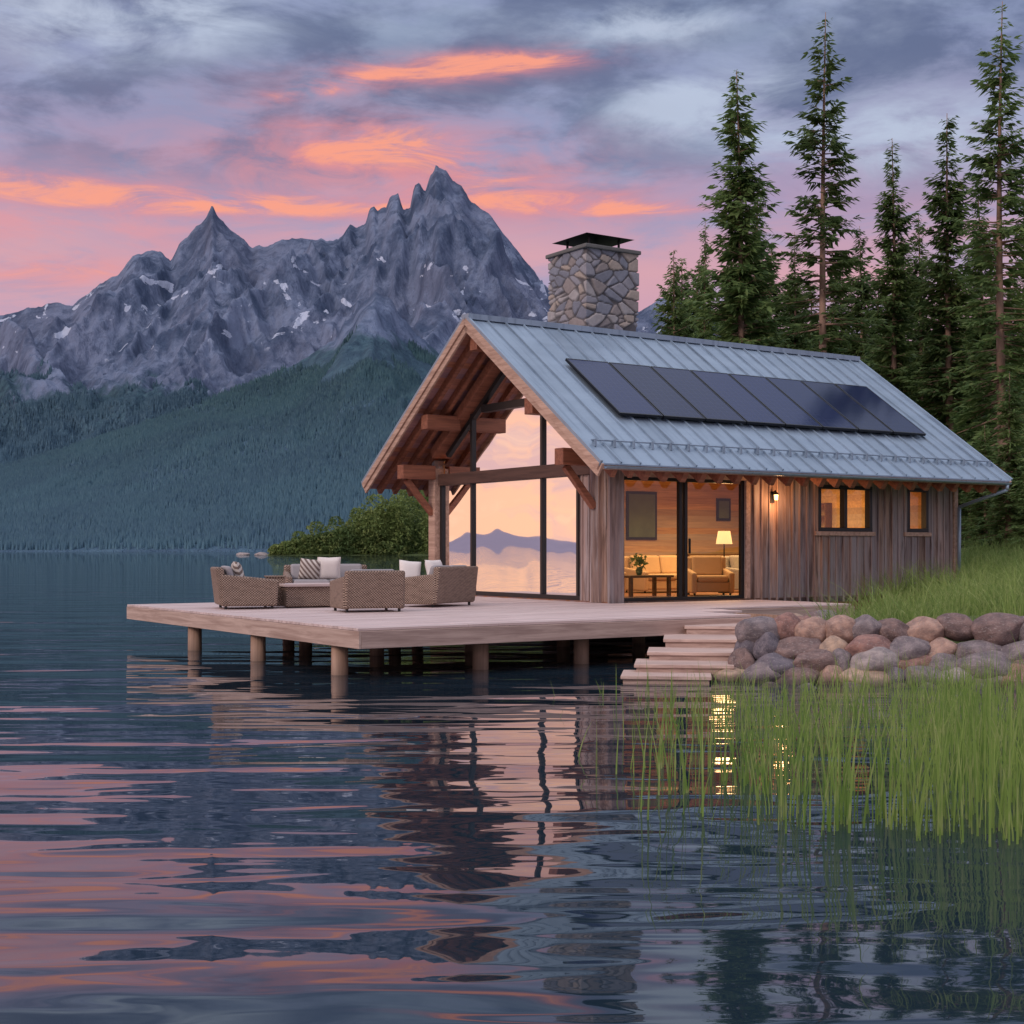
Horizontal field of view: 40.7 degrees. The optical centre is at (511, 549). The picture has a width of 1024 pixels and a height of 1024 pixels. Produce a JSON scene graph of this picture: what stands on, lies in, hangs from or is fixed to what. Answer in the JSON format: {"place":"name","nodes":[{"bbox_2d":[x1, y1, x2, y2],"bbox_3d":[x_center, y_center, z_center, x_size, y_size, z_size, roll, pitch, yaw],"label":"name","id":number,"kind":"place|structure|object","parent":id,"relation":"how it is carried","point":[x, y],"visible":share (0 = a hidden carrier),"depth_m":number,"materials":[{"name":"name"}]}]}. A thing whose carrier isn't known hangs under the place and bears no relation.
{"place":"outdoors","nodes":[
{"label":"outdoors","id":0,"kind":"place"},
{"bbox_2d":[0,291,438,551],"bbox_3d":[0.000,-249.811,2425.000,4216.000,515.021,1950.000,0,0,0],"label":"forested hill","id":1,"kind":"structure","parent":0,"point":[384,330],"depth_m":2477.97,"materials":[{"name":"green plant"}]},
{"bbox_2d":[0,324,436,549],"bbox_3d":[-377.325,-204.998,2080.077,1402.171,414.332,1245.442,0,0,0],"label":"slope forest","id":2,"kind":"object","parent":1,"relation":"on","point":[105,504],"visible":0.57,"depth_m":1896.79,"materials":[{"name":"green plant"}]},
{"bbox_2d":[0,165,717,458],"bbox_3d":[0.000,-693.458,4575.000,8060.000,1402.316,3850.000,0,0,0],"label":"mountain range","id":3,"kind":"structure","parent":0,"point":[215,304],"depth_m":4348.76,"materials":[{"name":"grey stone"}]},
{"bbox_2d":[0,357,207,464],"bbox_3d":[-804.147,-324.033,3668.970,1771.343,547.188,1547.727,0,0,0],"label":"mountain forest","id":4,"kind":"object","parent":3,"relation":"on","point":[44,438],"visible":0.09,"depth_m":3569.26,"materials":[{"name":"green plant"}]},
{"bbox_2d":[0,552,1023,1023],"bbox_3d":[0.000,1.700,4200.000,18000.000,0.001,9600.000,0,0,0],"label":"water","id":5,"kind":"structure","parent":0,"point":[218,828],"depth_m":7.83,"materials":[{"name":"blue liquid"}]},
{"bbox_2d":[273,550,428,554],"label":"headland","id":6,"kind":"structure","parent":5,"relation":"in","point":[415,553],"depth_m":449.56,"materials":[{"name":"green plant"}]},
{"bbox_2d":[267,490,428,554],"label":"shoreline wood","id":7,"kind":"object","parent":6,"relation":"on","point":[396,527],"visible":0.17,"depth_m":449.82,"materials":[{"name":"green plant"}]},
{"bbox_2d":[127,596,854,674],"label":"deck","id":8,"kind":"structure","parent":5,"relation":"in","point":[478,625],"depth_m":21.04,"materials":[{"name":"brown wood"}]},
{"bbox_2d":[210,566,278,608],"bbox_3d":[-4.697,0.647,24.189,1.074,0.740,1.000,0,0,-18],"label":"wicker armchair","id":9,"kind":"object","parent":8,"relation":"on","point":[229,588],"visible":0.99,"depth_m":23.72,"materials":[{"name":"brown wicker"}]},
{"bbox_2d":[231,561,244,576],"bbox_3d":[-4.825,0.400,24.300,0.180,0.420,0.420,-18,5,-17],"label":"pillow","id":10,"kind":"object","parent":9,"relation":"on","point":[237,568],"visible":0.56,"depth_m":24.12,"materials":[{"name":"fabric"}]},
{"bbox_2d":[264,575,285,605],"bbox_3d":[-4.225,0.727,24.600,0.360,0.540,0.360,0,0,-15],"label":"side table","id":11,"kind":"object","parent":8,"relation":"on","point":[280,579],"visible":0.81,"depth_m":24.46,"materials":[{"name":"wicker"}]},
{"bbox_2d":[279,583,329,606],"bbox_3d":[-3.633,0.797,24.700,1.100,0.400,0.760,0,0,-24],"label":"coffee table","id":12,"kind":"object","parent":8,"relation":"on","point":[303,594],"visible":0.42,"depth_m":24.35,"materials":[{"name":"brown wicker"}]},
{"bbox_2d":[283,564,366,582],"bbox_3d":[-3.648,0.647,27.333,1.700,0.740,1.023,0,0,-13],"label":"wicker sofa","id":13,"kind":"object","parent":8,"relation":"on","point":[291,572],"visible":0.24,"depth_m":27.38,"materials":[{"name":"grey fabric"}]},
{"bbox_2d":[298,558,319,578],"bbox_3d":[-3.974,0.380,27.150,0.420,0.420,0.180,6,13,-14],"label":"pillow","id":14,"kind":"object","parent":13,"relation":"on","point":[309,569],"visible":0.98,"depth_m":27.07,"materials":[{"name":"fabric"}]},
{"bbox_2d":[317,557,340,578],"bbox_3d":[-3.614,0.360,27.250,0.460,0.460,0.180,0,14,-10],"label":"pillow","id":15,"kind":"object","parent":13,"relation":"on","point":[329,568],"visible":0.98,"depth_m":27.18,"materials":[{"name":"beige fabric"}]},
{"bbox_2d":[330,569,404,611],"bbox_3d":[-2.404,0.667,22.969,1.050,0.700,1.023,0,0,-22],"label":"wicker armchair","id":16,"kind":"object","parent":8,"relation":"on","point":[366,588],"visible":1,"depth_m":22.55,"materials":[{"name":"brown wicker"}]},
{"bbox_2d":[405,565,477,606],"bbox_3d":[-1.394,0.647,25.184,1.024,0.740,1.450,0,0,28],"label":"wicker armchair","id":17,"kind":"object","parent":8,"relation":"on","point":[441,584],"visible":0.86,"depth_m":24.60,"materials":[{"name":"brown wicker"}]},
{"bbox_2d":[399,560,420,576],"bbox_3d":[-1.870,0.400,25.300,0.420,0.420,0.180,6,-16,-20],"label":"pillow","id":18,"kind":"object","parent":17,"relation":"on","point":[410,568],"visible":0.59,"depth_m":25.24,"materials":[{"name":"beige fabric"}]},
{"bbox_2d":[425,560,441,574],"bbox_3d":[-1.406,0.380,25.200,0.180,0.420,0.420,-22,-14,38],"label":"pillow","id":19,"kind":"object","parent":17,"relation":"on","point":[429,564],"visible":0.32,"depth_m":25.09,"materials":[{"name":"beige fabric"}]},
{"bbox_2d":[760,682,780,687],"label":"boulder","id":20,"kind":"object","parent":5,"relation":"in","point":[769,684],"visible":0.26,"depth_m":17.07,"materials":[{"name":"stone"}]},
{"bbox_2d":[550,630,1023,846],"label":"reeds","id":21,"kind":"object","parent":5,"relation":"in","point":[967,724],"visible":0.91,"depth_m":9.60,"materials":[{"name":"green plant"}]},
{"bbox_2d":[0,0,1023,340],"label":"sky","id":22,"kind":"structure","parent":0,"point":[123,123],"materials":[{"name":"grey"}]},
{"bbox_2d":[789,531,1023,643],"bbox_3d":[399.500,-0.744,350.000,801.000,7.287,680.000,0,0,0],"label":"ground","id":23,"kind":"structure","parent":0,"point":[970,617],"depth_m":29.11,"materials":[{"name":"green plant"}]},
{"bbox_2d":[651,250,697,337],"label":"spruce tree","id":24,"kind":"object","parent":23,"relation":"on","point":[677,313],"visible":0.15,"depth_m":50.09,"materials":[{"name":"green plant"}]},
{"bbox_2d":[621,623,736,683],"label":"wooden steps","id":25,"kind":"structure","parent":23,"relation":"on","point":[713,643],"depth_m":18.73,"materials":[{"name":"brown wood"}]},
{"bbox_2d":[361,232,1012,609],"bbox_3d":[3.893,-2.380,31.879,11.680,9.600,9.407,0,0,-33],"label":"cabin","id":26,"kind":"object","parent":23,"relation":"on","point":[524,455],"visible":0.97,"depth_m":29.74,"materials":[{"name":"brown wood"}]},
{"bbox_2d":[445,371,570,473],"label":"upper gable window","id":27,"kind":"structure","parent":26,"relation":"in","point":[498,434],"depth_m":29.76,"materials":[{"name":"glass"}]},
{"bbox_2d":[440,475,579,599],"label":"gable window","id":28,"kind":"structure","parent":26,"relation":"in","point":[522,537],"depth_m":29.31,"materials":[{"name":"glass"}]},
{"bbox_2d":[626,491,656,539],"bbox_3d":[3.325,-0.880,35.378,1.000,1.240,0.039,0,0,-33],"label":"framed picture","id":29,"kind":"object","parent":26,"relation":"attached to","point":[641,515],"visible":1,"depth_m":35.35,"materials":[{"name":"metal"}]},
{"bbox_2d":[624,575,673,596],"bbox_3d":[2.808,0.770,29.630,1.200,0.460,0.650,0,0,-33],"label":"table","id":30,"kind":"object","parent":26,"relation":"on","point":[654,583],"visible":0.74,"depth_m":29.53,"materials":[{"name":"brown wood"}]},
{"bbox_2d":[628,553,650,574],"bbox_3d":[2.727,0.299,29.576,0.463,0.481,0.422,0,0,-19],"label":"potted plant","id":31,"kind":"object","parent":30,"relation":"on","point":[638,560],"visible":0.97,"depth_m":29.52,"materials":[{"name":"green plant"}]},
{"bbox_2d":[624,555,676,592],"bbox_3d":[3.634,0.565,32.734,2.000,0.870,0.974,0,0,-33],"label":"sofa","id":32,"kind":"object","parent":26,"relation":"on","point":[662,565],"visible":0.44,"depth_m":32.49,"materials":[{"name":"beige fabric"}]},
{"bbox_2d":[624,472,749,601],"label":"sliding door","id":33,"kind":"structure","parent":26,"relation":"in","point":[683,543],"depth_m":27.61,"materials":[{"name":"metal"}]},
{"bbox_2d":[676,554,738,556],"bbox_3d":[5.144,0.510,36.072,1.800,0.820,0.525,0,0,-33],"label":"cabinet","id":34,"kind":"object","parent":26,"relation":"on","point":[690,555],"visible":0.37,"depth_m":35.76,"materials":[{"name":"brown wood"}]},
{"bbox_2d":[688,556,734,595],"bbox_3d":[4.363,0.565,30.573,0.950,0.870,0.974,0,0,-3],"label":"armchair","id":35,"kind":"object","parent":26,"relation":"on","point":[709,574],"visible":0.84,"depth_m":30.31,"materials":[{"name":"beige fabric"}]},
{"bbox_2d":[716,498,730,520],"bbox_3d":[5.662,-1.080,36.922,0.500,0.600,0.038,0,0,-33],"label":"framed picture","id":36,"kind":"object","parent":26,"relation":"attached to","point":[723,509],"visible":1,"depth_m":36.89,"materials":[{"name":"metal"}]},
{"bbox_2d":[716,531,731,592],"bbox_3d":[4.926,0.280,32.048,0.380,1.440,0.380,0,0,-33],"label":"floor lamp","id":37,"kind":"object","parent":26,"relation":"on","point":[723,537],"visible":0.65,"depth_m":31.92,"materials":[{"name":"fabric"}]},
{"bbox_2d":[721,555,738,589],"bbox_3d":[5.595,0.565,32.829,0.974,0.870,0.950,0,0,37],"label":"armchair","id":38,"kind":"object","parent":26,"relation":"on","point":[732,563],"visible":0.16,"depth_m":32.69,"materials":[{"name":"grey fabric"}]},
{"bbox_2d":[821,503,831,527],"bbox_3d":[7.563,-0.100,35.768,0.300,2.200,1.800,0,0,-33],"label":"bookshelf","id":39,"kind":"object","parent":26,"relation":"in","point":[828,515],"visible":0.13,"depth_m":34.99,"materials":[{"name":"brown wood"}]},
{"bbox_2d":[815,481,875,535],"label":"window","id":40,"kind":"structure","parent":26,"relation":"in","point":[869,530],"depth_m":30.03,"materials":[{"name":"wood"}]},
{"bbox_2d":[903,485,931,535],"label":"window","id":41,"kind":"structure","parent":26,"relation":"in","point":[925,530],"depth_m":31.33,"materials":[{"name":"wood"}]},
{"bbox_2d":[670,265,721,337],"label":"spruce tree","id":42,"kind":"object","parent":23,"relation":"on","point":[687,322],"visible":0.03,"depth_m":66.42,"materials":[{"name":"green plant"}]},
{"bbox_2d":[687,222,719,340],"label":"spruce tree","id":43,"kind":"object","parent":23,"relation":"on","point":[704,288],"visible":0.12,"depth_m":53.83,"materials":[{"name":"green plant"}]},
{"bbox_2d":[712,667,743,681],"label":"boulder","id":44,"kind":"object","parent":23,"relation":"on","point":[732,673],"visible":0.31,"depth_m":17.85,"materials":[{"name":"stone"}]},
{"bbox_2d":[683,70,795,345],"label":"spruce tree","id":45,"kind":"object","parent":23,"relation":"on","point":[736,284],"visible":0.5,"depth_m":47.55,"materials":[{"name":"green plant"}]},
{"bbox_2d":[728,648,755,669],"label":"boulder","id":46,"kind":"object","parent":23,"relation":"on","point":[744,657],"visible":0.51,"depth_m":18.05,"materials":[{"name":"stone"}]},
{"bbox_2d":[733,640,755,659],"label":"boulder","id":47,"kind":"object","parent":46,"relation":"on","point":[748,645],"visible":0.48,"depth_m":18.17,"materials":[{"name":"stone"}]},
{"bbox_2d":[717,186,790,346],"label":"spruce tree","id":48,"kind":"object","parent":23,"relation":"on","point":[763,316],"visible":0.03,"depth_m":56.87,"materials":[{"name":"green plant"}]},
{"bbox_2d":[740,662,780,682],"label":"boulder","id":49,"kind":"object","parent":23,"relation":"on","point":[760,668],"visible":0.4,"depth_m":17.62,"materials":[{"name":"stone"}]},
{"bbox_2d":[754,652,795,674],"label":"boulder","id":50,"kind":"object","parent":49,"relation":"on","point":[779,662],"visible":0.38,"depth_m":17.71,"materials":[{"name":"stone"}]},
{"bbox_2d":[753,632,778,659],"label":"boulder","id":51,"kind":"object","parent":50,"relation":"on","point":[765,643],"visible":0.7,"depth_m":18.01,"materials":[{"name":"stone"}]},
{"bbox_2d":[775,636,820,658],"bbox_3d":[3.735,1.325,18.041,0.718,0.385,0.568,-6,8,6],"label":"boulder","id":52,"kind":"object","parent":50,"relation":"on","point":[792,647],"visible":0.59,"depth_m":17.89,"materials":[{"name":"stone"}]},
{"bbox_2d":[735,616,779,642],"bbox_3d":[3.315,1.093,18.404,0.706,0.425,0.559,3,-5,-25],"label":"boulder","id":53,"kind":"object","parent":52,"relation":"on","point":[753,629],"visible":0.75,"depth_m":18.18,"materials":[{"name":"stone"}]},
{"bbox_2d":[774,612,800,639],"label":"boulder","id":54,"kind":"object","parent":52,"relation":"on","point":[787,622],"visible":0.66,"depth_m":18.20,"materials":[{"name":"stone"}]},
{"bbox_2d":[794,616,825,642],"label":"boulder","id":55,"kind":"object","parent":52,"relation":"on","point":[813,627],"visible":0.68,"depth_m":18.06,"materials":[{"name":"stone"}]},
{"bbox_2d":[764,249,788,347],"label":"spruce tree","id":56,"kind":"object","parent":23,"relation":"on","point":[781,309],"visible":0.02,"depth_m":67.87,"materials":[{"name":"green plant"}]},
{"bbox_2d":[775,232,817,349],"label":"spruce tree","id":57,"kind":"object","parent":23,"relation":"on","point":[797,341],"visible":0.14,"depth_m":59.80,"materials":[{"name":"green plant"}]},
{"bbox_2d":[775,667,819,684],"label":"boulder","id":58,"kind":"object","parent":23,"relation":"on","point":[789,675],"visible":0.31,"depth_m":17.51,"materials":[{"name":"stone"}]},
{"bbox_2d":[792,649,837,670],"bbox_3d":[3.904,1.470,17.800,0.641,0.374,0.531,-12,-11,17],"label":"boulder","id":59,"kind":"object","parent":58,"relation":"on","point":[822,659],"visible":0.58,"depth_m":17.59,"materials":[{"name":"stone"}]},
{"bbox_2d":[819,635,847,651],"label":"boulder","id":60,"kind":"object","parent":59,"relation":"on","point":[831,643],"visible":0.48,"depth_m":17.80,"materials":[{"name":"stone"}]},
{"bbox_2d":[825,615,855,643],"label":"boulder","id":61,"kind":"object","parent":60,"relation":"on","point":[840,626],"visible":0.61,"depth_m":18.01,"materials":[{"name":"stone"}]},
{"bbox_2d":[802,282,818,348],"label":"spruce tree","id":62,"kind":"object","parent":23,"relation":"on","point":[814,312],"visible":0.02,"depth_m":75.20,"materials":[{"name":"green plant"}]},
{"bbox_2d":[760,12,896,353],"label":"pine tree","id":63,"kind":"object","parent":23,"relation":"on","point":[840,259],"visible":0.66,"depth_m":45.96,"materials":[{"name":"green plant"}]},
{"bbox_2d":[817,665,842,684],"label":"boulder","id":64,"kind":"object","parent":23,"relation":"on","point":[825,671],"visible":0.31,"depth_m":17.45,"materials":[{"name":"stone"}]},
{"bbox_2d":[807,267,874,364],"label":"spruce tree","id":65,"kind":"object","parent":23,"relation":"on","point":[830,332],"visible":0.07,"depth_m":66.54,"materials":[{"name":"green plant"}]},
{"bbox_2d":[832,648,851,670],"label":"boulder","id":66,"kind":"object","parent":23,"relation":"on","point":[842,656],"visible":0.37,"depth_m":17.62,"materials":[{"name":"stone"}]},
{"bbox_2d":[839,667,888,686],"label":"boulder","id":67,"kind":"object","parent":23,"relation":"on","point":[873,677],"visible":0.34,"depth_m":17.31,"materials":[{"name":"stone"}]},
{"bbox_2d":[838,226,891,370],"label":"spruce tree","id":68,"kind":"object","parent":23,"relation":"on","point":[855,282],"visible":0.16,"depth_m":59.73,"materials":[{"name":"green plant"}]},
{"bbox_2d":[863,272,885,373],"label":"spruce tree","id":69,"kind":"object","parent":23,"relation":"on","point":[876,308],"depth_m":68.92,"materials":[{"name":"green plant"}]},
{"bbox_2d":[850,647,899,671],"bbox_3d":[4.636,1.468,17.651,0.705,0.481,0.556,-9,1,-8],"label":"boulder","id":70,"kind":"object","parent":23,"relation":"on","point":[881,655],"visible":0.6,"depth_m":17.45,"materials":[{"name":"stone"}]},
{"bbox_2d":[844,634,890,655],"bbox_3d":[4.637,1.315,17.886,0.673,0.457,0.688,0,0,38],"label":"boulder","id":71,"kind":"object","parent":70,"relation":"on","point":[861,643],"visible":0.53,"depth_m":17.67,"materials":[{"name":"stone"}]},
{"bbox_2d":[852,614,881,637],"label":"boulder","id":72,"kind":"object","parent":71,"relation":"on","point":[866,624],"visible":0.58,"depth_m":17.97,"materials":[{"name":"stone"}]},
{"bbox_2d":[859,139,927,401],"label":"spruce tree","id":73,"kind":"object","parent":23,"relation":"on","point":[896,275],"visible":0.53,"depth_m":51.78,"materials":[{"name":"green plant"}]},
{"bbox_2d":[886,667,905,683],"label":"boulder","id":74,"kind":"object","parent":23,"relation":"on","point":[896,671],"visible":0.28,"depth_m":17.36,"materials":[{"name":"stone"}]},
{"bbox_2d":[871,238,944,394],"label":"spruce tree","id":75,"kind":"object","parent":23,"relation":"on","point":[909,258],"visible":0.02,"depth_m":67.35,"materials":[{"name":"green plant"}]},
{"bbox_2d":[899,655,931,669],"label":"boulder","id":76,"kind":"object","parent":23,"relation":"on","point":[915,661],"visible":0.35,"depth_m":17.50,"materials":[{"name":"stone"}]},
{"bbox_2d":[890,636,930,659],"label":"boulder","id":77,"kind":"object","parent":76,"relation":"on","point":[910,647],"visible":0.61,"depth_m":17.59,"materials":[{"name":"stone"}]},
{"bbox_2d":[879,618,908,641],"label":"boulder","id":78,"kind":"object","parent":77,"relation":"on","point":[891,629],"visible":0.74,"depth_m":17.89,"materials":[{"name":"stone"}]},
{"bbox_2d":[898,216,944,419],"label":"spruce tree","id":79,"kind":"object","parent":23,"relation":"on","point":[921,346],"visible":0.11,"depth_m":61.95,"materials":[{"name":"green plant"}]},
{"bbox_2d":[904,665,942,685],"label":"boulder","id":80,"kind":"object","parent":23,"relation":"on","point":[918,672],"visible":0.19,"depth_m":17.24,"materials":[{"name":"stone"}]},
{"bbox_2d":[928,653,957,670],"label":"boulder","id":81,"kind":"object","parent":23,"relation":"on","point":[941,660],"visible":0.34,"depth_m":17.48,"materials":[{"name":"stone"}]},
{"bbox_2d":[927,637,956,656],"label":"boulder","id":82,"kind":"object","parent":81,"relation":"on","point":[941,645],"visible":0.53,"depth_m":17.64,"materials":[{"name":"stone"}]},
{"bbox_2d":[906,616,944,641],"bbox_3d":[5.382,1.086,18.068,0.654,0.443,0.554,0,-4,12],"label":"boulder","id":83,"kind":"object","parent":82,"relation":"on","point":[928,629],"visible":0.51,"depth_m":17.84,"materials":[{"name":"stone"}]},
{"bbox_2d":[890,115,1019,539],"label":"spruce tree","id":84,"kind":"object","parent":23,"relation":"on","point":[949,285],"visible":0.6,"depth_m":50.08,"materials":[{"name":"green plant"}]},
{"bbox_2d":[941,667,974,686],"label":"boulder","id":85,"kind":"object","parent":23,"relation":"on","point":[958,674],"visible":0.18,"depth_m":17.21,"materials":[{"name":"stone"}]},
{"bbox_2d":[958,490,983,547],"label":"spruce tree","id":86,"kind":"object","parent":23,"relation":"on","point":[965,512],"visible":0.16,"depth_m":44.90,"materials":[{"name":"green plant"}]},
{"bbox_2d":[962,497,987,546],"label":"spruce tree","id":87,"kind":"object","parent":23,"relation":"on","point":[972,519],"visible":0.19,"depth_m":42.94,"materials":[{"name":"green plant"}]},
{"bbox_2d":[937,184,1017,532],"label":"spruce tree","id":88,"kind":"object","parent":23,"relation":"on","point":[979,269],"visible":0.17,"depth_m":57.89,"materials":[{"name":"green plant"}]},
{"bbox_2d":[936,1,1023,526],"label":"pine tree","id":89,"kind":"object","parent":23,"relation":"on","point":[1002,311],"visible":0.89,"depth_m":43.93,"materials":[{"name":"green plant"}]},
{"bbox_2d":[959,425,1002,551],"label":"spruce tree","id":90,"kind":"object","parent":23,"relation":"on","point":[978,531],"visible":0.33,"depth_m":41.02,"materials":[{"name":"green plant"}]},
{"bbox_2d":[955,650,1011,678],"bbox_3d":[5.988,1.485,17.466,0.760,0.443,0.744,0,0,-20],"label":"boulder","id":91,"kind":"object","parent":23,"relation":"on","point":[1003,659],"visible":0.45,"depth_m":17.25,"materials":[{"name":"stone"}]},
{"bbox_2d":[955,640,1001,658],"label":"boulder","id":92,"kind":"object","parent":91,"relation":"on","point":[972,645],"visible":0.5,"depth_m":17.53,"materials":[{"name":"stone"}]},
{"bbox_2d":[936,613,973,641],"bbox_3d":[5.807,1.007,17.973,0.581,0.368,0.426,11,-4,-6],"label":"boulder","id":93,"kind":"object","parent":92,"relation":"on","point":[957,627],"visible":0.81,"depth_m":17.83,"materials":[{"name":"stone"}]},
{"bbox_2d":[971,612,1023,645],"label":"boulder","id":94,"kind":"object","parent":92,"relation":"on","point":[995,627],"visible":0.85,"depth_m":17.64,"materials":[{"name":"stone"}]},
{"bbox_2d":[969,470,1013,546],"bbox_3d":[14.223,-1.008,39.900,1.835,2.638,1.720,0,0,-27],"label":"spruce tree","id":95,"kind":"object","parent":23,"relation":"on","point":[996,508],"visible":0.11,"depth_m":39.91,"materials":[{"name":"green plant"}]},
{"bbox_2d":[961,371,1023,554],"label":"spruce tree","id":96,"kind":"object","parent":23,"relation":"on","point":[1013,462],"visible":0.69,"depth_m":37.82,"materials":[{"name":"green plant"}]},
{"bbox_2d":[986,150,1023,521],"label":"spruce tree","id":97,"kind":"object","parent":23,"relation":"on","point":[1021,234],"visible":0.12,"depth_m":49.93,"materials":[{"name":"green plant"}]},
{"bbox_2d":[993,280,1022,519],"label":"spruce tree","id":98,"kind":"object","parent":23,"relation":"on","point":[1016,284],"visible":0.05,"depth_m":66.16,"materials":[{"name":"green plant"}]},
{"bbox_2d":[1001,663,1023,686],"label":"boulder","id":99,"kind":"object","parent":23,"relation":"on","point":[1014,675],"visible":0.23,"depth_m":17.10,"materials":[{"name":"stone"}]},
{"bbox_2d":[1002,490,1023,549],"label":"spruce tree","id":100,"kind":"object","parent":23,"relation":"on","point":[1020,523],"visible":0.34,"depth_m":37.04,"materials":[{"name":"green plant"}]},
{"bbox_2d":[1004,425,1023,552],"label":"spruce tree","id":101,"kind":"object","parent":23,"relation":"on","point":[1021,496],"visible":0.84,"depth_m":36.18,"materials":[{"name":"green plant"}]},
{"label":"boulder","id":102,"kind":"object","parent":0,"visible":0},
{"bbox_2d":[1001,640,1023,661],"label":"boulder","id":103,"kind":"object","parent":102,"relation":"on","point":[1007,650],"visible":0.52,"depth_m":17.40,"materials":[{"name":"stone"}]},
{"bbox_2d":[1017,616,1023,641],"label":"boulder","id":104,"kind":"object","parent":103,"relation":"on","point":[1021,636],"visible":0.39,"depth_m":17.71,"materials":[{"name":"stone"}]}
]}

